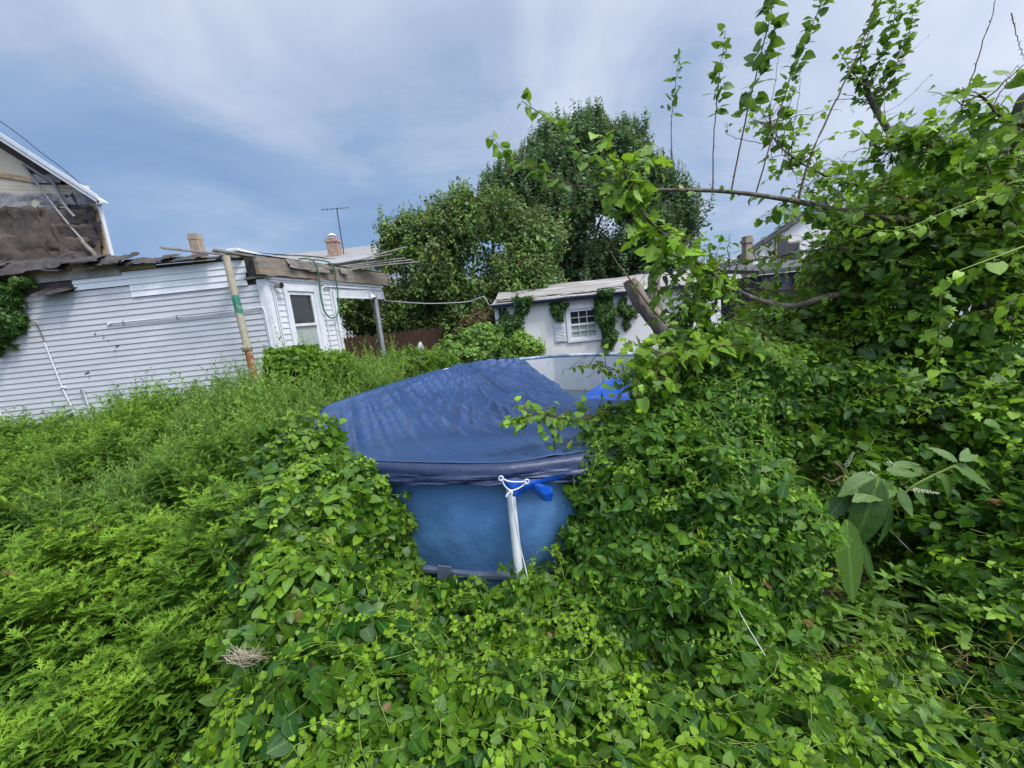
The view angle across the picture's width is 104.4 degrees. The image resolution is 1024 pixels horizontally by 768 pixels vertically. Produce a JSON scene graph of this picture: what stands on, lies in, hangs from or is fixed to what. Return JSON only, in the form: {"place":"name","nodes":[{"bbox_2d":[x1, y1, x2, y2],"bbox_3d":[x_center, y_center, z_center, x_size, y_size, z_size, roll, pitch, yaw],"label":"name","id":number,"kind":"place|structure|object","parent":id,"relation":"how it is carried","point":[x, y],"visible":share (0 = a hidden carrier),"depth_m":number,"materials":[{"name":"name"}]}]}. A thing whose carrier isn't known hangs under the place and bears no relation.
{"place":"outdoors","nodes":[
{"label":"outdoors","id":0,"kind":"place"},
{"bbox_2d":[0,0,1023,281],"label":"sky","id":1,"kind":"structure","parent":0,"point":[229,123],"materials":[{"name":"blue"}]},
{"bbox_2d":[135,548,1009,767],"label":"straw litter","id":2,"kind":"object","parent":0,"point":[889,649],"visible":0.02,"depth_m":2.03,"materials":[{"name":"beige plant"}]},
{"bbox_2d":[167,287,1021,767],"bbox_3d":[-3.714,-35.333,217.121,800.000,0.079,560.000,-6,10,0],"label":"ground","id":3,"kind":"structure","parent":0,"point":[865,575],"depth_m":2.20,"materials":[{"name":"green plant"}]},
{"bbox_2d":[0,133,114,264],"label":"gable house","id":4,"kind":"structure","parent":3,"relation":"on","point":[47,210],"depth_m":9.16,"materials":[{"name":"brown wood"}]},
{"bbox_2d":[0,121,79,183],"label":"overhead wire","id":5,"kind":"object","parent":4,"relation":"on","point":[39,151],"visible":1,"depth_m":8.59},
{"bbox_2d":[0,359,279,767],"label":"mugwort weeds","id":6,"kind":"object","parent":3,"relation":"on","point":[107,627],"visible":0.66,"depth_m":2.22,"materials":[{"name":"green plant"}]},
{"bbox_2d":[0,251,388,431],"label":"house annex","id":7,"kind":"object","parent":3,"relation":"on","point":[97,322],"visible":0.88,"depth_m":7.43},
{"bbox_2d":[0,276,30,358],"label":"climbing vine","id":8,"kind":"object","parent":7,"relation":"hanging from","point":[12,301],"visible":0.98,"depth_m":7.16,"materials":[{"name":"green plant"}]},
{"bbox_2d":[7,274,37,289],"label":"climbing vine","id":9,"kind":"object","parent":7,"relation":"attached to","point":[23,282],"visible":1,"depth_m":7.05,"materials":[{"name":"green plant"}]},
{"bbox_2d":[160,246,226,255],"bbox_3d":[-5.357,-2.236,6.684,0.947,0.223,0.110,-7,10,-7],"label":"loose board","id":10,"kind":"object","parent":7,"relation":"on","point":[190,250],"visible":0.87,"depth_m":6.64,"materials":[{"name":"wood"}]},
{"bbox_2d":[212,249,253,257],"bbox_3d":[-4.855,-2.275,6.920,0.130,0.118,0.578,3,13,42],"label":"loose board","id":11,"kind":"object","parent":7,"relation":"on","point":[233,253],"visible":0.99,"depth_m":6.89,"materials":[{"name":"grey wood"}]},
{"bbox_2d":[218,256,282,257],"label":"loose board","id":12,"kind":"object","parent":7,"relation":"on","point":[235,257],"visible":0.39,"depth_m":7.07,"materials":[{"name":"grey wood"}]},
{"bbox_2d":[258,252,336,258],"bbox_3d":[-4.754,-2.858,8.861,1.279,0.246,0.912,-6,10,0],"label":"metal sheet","id":13,"kind":"object","parent":7,"relation":"on","point":[298,255],"visible":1,"depth_m":8.62,"materials":[{"name":"grey metal"}]},
{"bbox_2d":[282,283,329,355],"bbox_3d":[-4.296,-1.275,8.266,0.263,1.570,0.984,-4,10,9],"label":"window","id":14,"kind":"structure","parent":7,"relation":"in","point":[303,306],"depth_m":8.25,"materials":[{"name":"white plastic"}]},
{"bbox_2d":[298,258,339,318],"bbox_3d":[-4.121,-2.062,8.630,0.250,1.286,0.923,-3,10,14],"label":"garden hose","id":15,"kind":"object","parent":7,"relation":"hanging from","point":[312,260],"visible":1,"depth_m":8.63,"materials":[{"name":"green rubber"}]},
{"bbox_2d":[329,254,391,264],"bbox_3d":[-3.818,-3.085,9.854,0.085,0.366,1.932,3,13,43],"label":"loose board","id":16,"kind":"object","parent":7,"relation":"on","point":[361,259],"visible":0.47,"depth_m":9.78,"materials":[{"name":"grey wood"}]},
{"bbox_2d":[351,263,393,269],"bbox_3d":[-3.524,-2.979,10.080,0.085,0.206,1.342,3,13,41],"label":"loose board","id":17,"kind":"object","parent":7,"relation":"on","point":[366,267],"visible":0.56,"depth_m":9.89,"materials":[{"name":"grey wood"}]},
{"bbox_2d":[342,257,404,266],"bbox_3d":[-3.666,-3.054,10.014,2.183,0.316,0.085,-15,13,-43],"label":"loose board","id":18,"kind":"object","parent":7,"relation":"on","point":[372,262],"visible":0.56,"depth_m":10.09,"materials":[{"name":"grey wood"}]},
{"bbox_2d":[347,259,411,267],"bbox_3d":[-3.503,-3.060,10.117,0.085,0.272,2.155,4,14,45],"label":"loose board","id":19,"kind":"object","parent":7,"relation":"on","point":[379,263],"visible":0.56,"depth_m":10.17,"materials":[{"name":"grey wood"}]},
{"bbox_2d":[355,246,405,260],"bbox_3d":[-3.302,-3.318,10.077,0.085,0.449,1.598,1,12,35],"label":"loose board","id":20,"kind":"object","parent":7,"relation":"on","point":[380,253],"visible":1,"depth_m":9.98,"materials":[{"name":"grey wood"}]},
{"bbox_2d":[350,261,419,268],"bbox_3d":[-3.364,-3.057,10.222,2.243,0.226,0.085,-15,13,-41],"label":"loose board","id":21,"kind":"object","parent":7,"relation":"on","point":[385,264],"visible":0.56,"depth_m":10.29,"materials":[{"name":"grey wood"}]},
{"bbox_2d":[386,296,488,304],"bbox_3d":[-2.081,-2.273,11.086,2.855,0.421,0.043,-6,10,2],"label":"power cable","id":22,"kind":"object","parent":7,"relation":"attached to","point":[440,303],"visible":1,"depth_m":11.08,"materials":[{"name":"rubber"}]},
{"bbox_2d":[0,315,408,552],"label":"narrow leaf weeds","id":23,"kind":"object","parent":3,"relation":"on","point":[132,480],"visible":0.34,"depth_m":4.76,"materials":[{"name":"green plant"}]},
{"bbox_2d":[210,363,235,407],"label":"weed stalk","id":24,"kind":"object","parent":3,"relation":"on","point":[228,381],"visible":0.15,"depth_m":6.23,"materials":[{"name":"green plant"}]},
{"bbox_2d":[215,248,260,259],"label":"neighbour house","id":25,"kind":"structure","parent":3,"relation":"on","point":[238,250],"depth_m":21.16,"materials":[{"name":"grey"}]},
{"bbox_2d":[222,255,258,397],"bbox_3d":[-4.657,-0.490,7.017,0.179,3.432,0.184,-6,10,0],"label":"pole","id":26,"kind":"object","parent":3,"relation":"on","point":[246,348],"visible":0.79,"depth_m":6.86,"materials":[{"name":"paint"}]},
{"bbox_2d":[249,366,262,396],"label":"weed stalk","id":27,"kind":"object","parent":3,"relation":"on","point":[255,378],"visible":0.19,"depth_m":6.42,"materials":[{"name":"green plant"}]},
{"bbox_2d":[260,343,386,405],"bbox_3d":[-3.202,0.294,7.048,2.224,2.140,1.890,-15,13,-42],"label":"bush","id":28,"kind":"object","parent":3,"relation":"on","point":[300,356],"visible":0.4,"depth_m":6.18,"materials":[{"name":"green plant"}]},
{"bbox_2d":[193,405,455,707],"bbox_3d":[-1.276,1.124,2.599,1.647,1.897,2.617,-12,11,-31],"label":"vine mound","id":29,"kind":"object","parent":3,"relation":"on","point":[334,540],"visible":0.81,"depth_m":2.25,"materials":[{"name":"green plant"}]},
{"bbox_2d":[215,638,268,670],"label":"dry grass tuft","id":30,"kind":"object","parent":29,"relation":"in","point":[243,655],"visible":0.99,"depth_m":1.71,"materials":[{"name":"plant"}]},
{"bbox_2d":[358,340,374,357],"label":"weed stalk","id":31,"kind":"object","parent":3,"relation":"on","point":[365,348],"visible":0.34,"depth_m":9.35,"materials":[{"name":"green plant"}]},
{"bbox_2d":[274,243,461,339],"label":"house","id":32,"kind":"structure","parent":3,"relation":"on","point":[353,253],"depth_m":21.59,"materials":[{"name":"grey"}]},
{"bbox_2d":[324,233,341,256],"bbox_3d":[-9.873,-7.360,22.101,0.800,1.992,0.800,-6,10,0],"label":"chimney","id":33,"kind":"object","parent":32,"relation":"on","point":[332,242],"visible":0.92,"depth_m":21.82,"materials":[{"name":"red brick"}]},
{"bbox_2d":[322,207,348,253],"bbox_3d":[-9.663,-8.256,22.286,1.446,3.241,1.220,-9,10,-17],"label":"tv antenna","id":34,"kind":"object","parent":32,"relation":"on","point":[337,208],"visible":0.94,"depth_m":22.23,"materials":[{"name":"metal"}]},
{"bbox_2d":[380,334,397,376],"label":"weed stalk","id":35,"kind":"object","parent":3,"relation":"on","point":[388,344],"visible":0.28,"depth_m":9.44,"materials":[{"name":"green plant"}]},
{"bbox_2d":[344,326,455,377],"bbox_3d":[-3.722,-0.936,13.609,7.792,1.869,0.190,-6,10,0],"label":"stockade fence","id":36,"kind":"object","parent":3,"relation":"on","point":[423,337],"visible":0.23,"depth_m":13.43,"materials":[{"name":"brown wood"}]},
{"bbox_2d":[362,344,458,382],"bbox_3d":[-2.329,-0.008,9.133,2.864,1.826,1.735,-6,10,0],"label":"round bush","id":37,"kind":"object","parent":3,"relation":"on","point":[436,360],"visible":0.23,"depth_m":8.98,"materials":[{"name":"green plant"}]},
{"bbox_2d":[342,285,494,336],"bbox_3d":[-3.257,-2.587,15.943,7.895,4.277,3.170,-6,10,0],"label":"hedge shrub","id":38,"kind":"object","parent":3,"relation":"on","point":[361,328],"visible":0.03,"depth_m":15.92,"materials":[{"name":"green plant"}]},
{"bbox_2d":[336,165,574,349],"bbox_3d":[-2.283,-3.767,14.479,9.148,7.431,5.162,-6,10,0],"label":"fruit tree","id":39,"kind":"object","parent":3,"relation":"on","point":[453,227],"visible":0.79,"depth_m":13.29,"materials":[{"name":"green plant"}]},
{"bbox_2d":[452,304,495,335],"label":"rusty shrub","id":40,"kind":"object","parent":3,"relation":"on","point":[477,315],"visible":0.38,"depth_m":12.04,"materials":[{"name":"brown plant"}]},
{"bbox_2d":[430,322,519,370],"bbox_3d":[-0.993,-0.601,10.351,2.502,2.041,1.518,-6,10,0],"label":"leafy bush","id":41,"kind":"object","parent":3,"relation":"on","point":[476,341],"visible":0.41,"depth_m":10.07,"materials":[{"name":"green plant"}]},
{"bbox_2d":[313,352,657,595],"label":"swimming pool","id":42,"kind":"structure","parent":3,"relation":"on","point":[464,531],"depth_m":2.52,"materials":[{"name":"blue plastic"}]},
{"bbox_2d":[308,357,632,501],"bbox_3d":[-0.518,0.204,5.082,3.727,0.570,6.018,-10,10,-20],"label":"pool cover","id":43,"kind":"object","parent":42,"relation":"on","point":[435,420],"visible":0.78,"depth_m":3.71,"materials":[{"name":"blue plastic"}]},
{"bbox_2d":[498,476,529,577],"bbox_3d":[0.044,0.831,2.251,0.168,0.683,0.050,-4,10,11],"label":"tie cord","id":44,"kind":"object","parent":43,"relation":"attached to","point":[511,491],"visible":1,"depth_m":2.21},
{"bbox_2d":[508,329,546,357],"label":"pale bush","id":45,"kind":"object","parent":3,"relation":"on","point":[530,346],"visible":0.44,"depth_m":10.43,"materials":[{"name":"green plant"}]},
{"bbox_2d":[160,543,1023,767],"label":"vine carpet","id":46,"kind":"object","parent":3,"relation":"on","point":[509,676],"visible":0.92,"depth_m":1.56,"materials":[{"name":"green plant"}]},
{"bbox_2d":[729,576,789,691],"bbox_3d":[1.125,1.136,1.819,0.018,0.287,0.405,-7,10,-6],"label":"guy line","id":47,"kind":"object","parent":46,"relation":"in","point":[749,629],"visible":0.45,"depth_m":1.86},
{"bbox_2d":[887,695,975,761],"bbox_3d":[1.589,1.363,1.573,0.258,0.264,0.260,-6,10,0],"label":"leafy weed","id":48,"kind":"object","parent":46,"relation":"on","point":[928,722],"visible":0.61,"depth_m":1.53,"materials":[{"name":"green plant"}]},
{"bbox_2d":[476,96,716,295],"bbox_3d":[4.394,-8.956,21.933,13.691,13.133,6.776,-6,10,0],"label":"maple tree","id":49,"kind":"object","parent":3,"relation":"on","point":[586,257],"visible":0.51,"depth_m":20.93,"materials":[{"name":"green plant"}]},
{"bbox_2d":[491,270,729,354],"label":"garage","id":50,"kind":"structure","parent":3,"relation":"on","point":[577,330],"depth_m":11.44,"materials":[{"name":"paint"}]},
{"bbox_2d":[496,293,533,355],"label":"climbing vine","id":51,"kind":"object","parent":50,"relation":"attached to","point":[510,326],"visible":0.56,"depth_m":11.16,"materials":[{"name":"green plant"}]},
{"bbox_2d":[549,300,569,321],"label":"climbing vine","id":52,"kind":"object","parent":50,"relation":"attached to","point":[557,310],"visible":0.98,"depth_m":11.17,"materials":[{"name":"green plant"}]},
{"bbox_2d":[565,304,601,342],"bbox_3d":[2.050,-1.736,11.399,0.980,1.020,0.080,-6,10,0],"label":"window","id":53,"kind":"structure","parent":50,"relation":"in","point":[581,327],"depth_m":11.41,"materials":[{"name":"white plastic"}]},
{"bbox_2d":[592,287,620,350],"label":"climbing vine","id":54,"kind":"object","parent":50,"relation":"attached to","point":[606,313],"visible":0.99,"depth_m":11.16,"materials":[{"name":"green plant"}]},
{"bbox_2d":[616,295,638,331],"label":"climbing vine","id":55,"kind":"object","parent":50,"relation":"attached to","point":[628,314],"visible":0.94,"depth_m":11.24,"materials":[{"name":"green plant"}]},
{"bbox_2d":[610,250,670,339],"bbox_3d":[3.327,-1.216,9.569,1.860,3.982,0.611,-6,10,0],"label":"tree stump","id":56,"kind":"object","parent":3,"relation":"on","point":[639,299],"visible":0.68,"depth_m":9.33,"materials":[{"name":"brown wood"}]},
{"bbox_2d":[539,306,942,689],"bbox_3d":[1.607,0.589,2.836,3.492,2.227,1.840,-14,12,-38],"label":"vine mound","id":57,"kind":"object","parent":3,"relation":"on","point":[704,493],"visible":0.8,"depth_m":2.15,"materials":[{"name":"green plant"}]},
{"bbox_2d":[485,0,1023,448],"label":"mulberry tree","id":58,"kind":"object","parent":3,"relation":"on","point":[955,162],"visible":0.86,"depth_m":2.58,"materials":[{"name":"green plant"}]},
{"bbox_2d":[812,599,862,648],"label":"leafy weed","id":59,"kind":"object","parent":3,"relation":"on","point":[827,618],"visible":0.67,"depth_m":2.13,"materials":[{"name":"green plant"}]},
{"bbox_2d":[654,565,1023,697],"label":"creeping vine","id":60,"kind":"object","parent":3,"relation":"on","point":[915,641],"visible":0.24,"depth_m":2.06,"materials":[{"name":"green plant"}]},
{"bbox_2d":[889,530,924,563],"bbox_3d":[2.545,1.068,2.491,0.382,0.372,0.020,2,13,40],"label":"thin line","id":61,"kind":"object","parent":60,"relation":"on","point":[901,541],"visible":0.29,"depth_m":2.53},
{"bbox_2d":[717,260,978,323],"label":"outbuilding","id":62,"kind":"structure","parent":3,"relation":"on","point":[788,284],"depth_m":12.11,"materials":[{"name":"stone"}]},
{"bbox_2d":[839,588,886,630],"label":"leafy weed","id":63,"kind":"object","parent":3,"relation":"on","point":[862,597],"visible":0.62,"depth_m":2.22,"materials":[{"name":"green plant"}]},
{"bbox_2d":[729,105,1023,643],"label":"thicket","id":64,"kind":"object","parent":3,"relation":"on","point":[975,529],"visible":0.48,"depth_m":2.69,"materials":[{"name":"green plant"}]},
{"bbox_2d":[860,560,925,623],"bbox_3d":[2.177,1.175,2.261,0.343,0.355,0.300,-3,10,16],"label":"leafy weed","id":65,"kind":"object","parent":3,"relation":"on","point":[876,598],"visible":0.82,"depth_m":2.25,"materials":[{"name":"green plant"}]},
{"bbox_2d":[811,447,989,602],"bbox_3d":[2.057,0.842,2.411,1.132,1.011,0.538,-6,10,0],"label":"pokeweed","id":66,"kind":"object","parent":3,"relation":"on","point":[866,497],"visible":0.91,"depth_m":2.22,"materials":[{"name":"green plant"}]},
{"bbox_2d":[799,579,1023,767],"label":"grass","id":67,"kind":"structure","parent":3,"relation":"on","point":[935,693],"depth_m":1.92,"materials":[{"name":"green plant"}]},
{"bbox_2d":[900,566,965,617],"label":"leafy weed","id":68,"kind":"object","parent":3,"relation":"on","point":[922,600],"visible":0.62,"depth_m":2.21,"materials":[{"name":"green plant"}]},
{"bbox_2d":[913,586,994,653],"bbox_3d":[2.270,1.223,2.055,0.259,0.341,0.256,-6,10,0],"label":"leafy weed","id":69,"kind":"object","parent":3,"relation":"on","point":[965,605],"visible":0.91,"depth_m":2.05,"materials":[{"name":"green plant"}]},
{"bbox_3d":[-15.689,-2.900,20.022,7.400,6.000,3.000,-6,10,0],"label":"rear house","id":70,"kind":"object","parent":3,"relation":"on","visible":0},
{"bbox_2d":[187,233,206,261],"bbox_3d":[-14.925,-5.888,19.015,0.424,2.442,0.440,-6,10,0],"label":"chimney","id":71,"kind":"object","parent":70,"relation":"on","point":[195,240],"visible":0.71,"depth_m":18.72,"materials":[{"name":"beige brick"}]},
{"bbox_2d":[555,258,740,283],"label":"white house","id":72,"kind":"structure","parent":0,"point":[721,263],"depth_m":35.05,"materials":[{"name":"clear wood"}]},
{"bbox_2d":[737,194,852,277],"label":"gabled house","id":73,"kind":"structure","parent":0,"point":[789,245],"depth_m":25.06,"materials":[{"name":"white paint"}]},
{"bbox_2d":[740,235,753,277],"bbox_3d":[14.560,-6.448,24.576,0.480,5.172,0.620,-6,10,0],"label":"chimney","id":74,"kind":"object","parent":73,"relation":"part of","point":[746,242],"visible":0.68,"depth_m":24.09,"materials":[{"name":"beige brick"}]},
{"bbox_2d":[775,236,788,260],"bbox_3d":[17.095,-8.592,25.137,0.800,1.400,0.140,-6,10,0],"label":"window","id":75,"kind":"structure","parent":73,"relation":"in","point":[782,248],"depth_m":25.07,"materials":[{"name":"grey glass"}]},
{"bbox_2d":[787,241,799,260],"bbox_3d":[17.867,-8.328,25.196,0.800,1.400,0.140,-6,10,0],"label":"window","id":76,"kind":"structure","parent":73,"relation":"in","point":[792,245],"depth_m":25.08,"materials":[{"name":"grey glass"}]}
]}

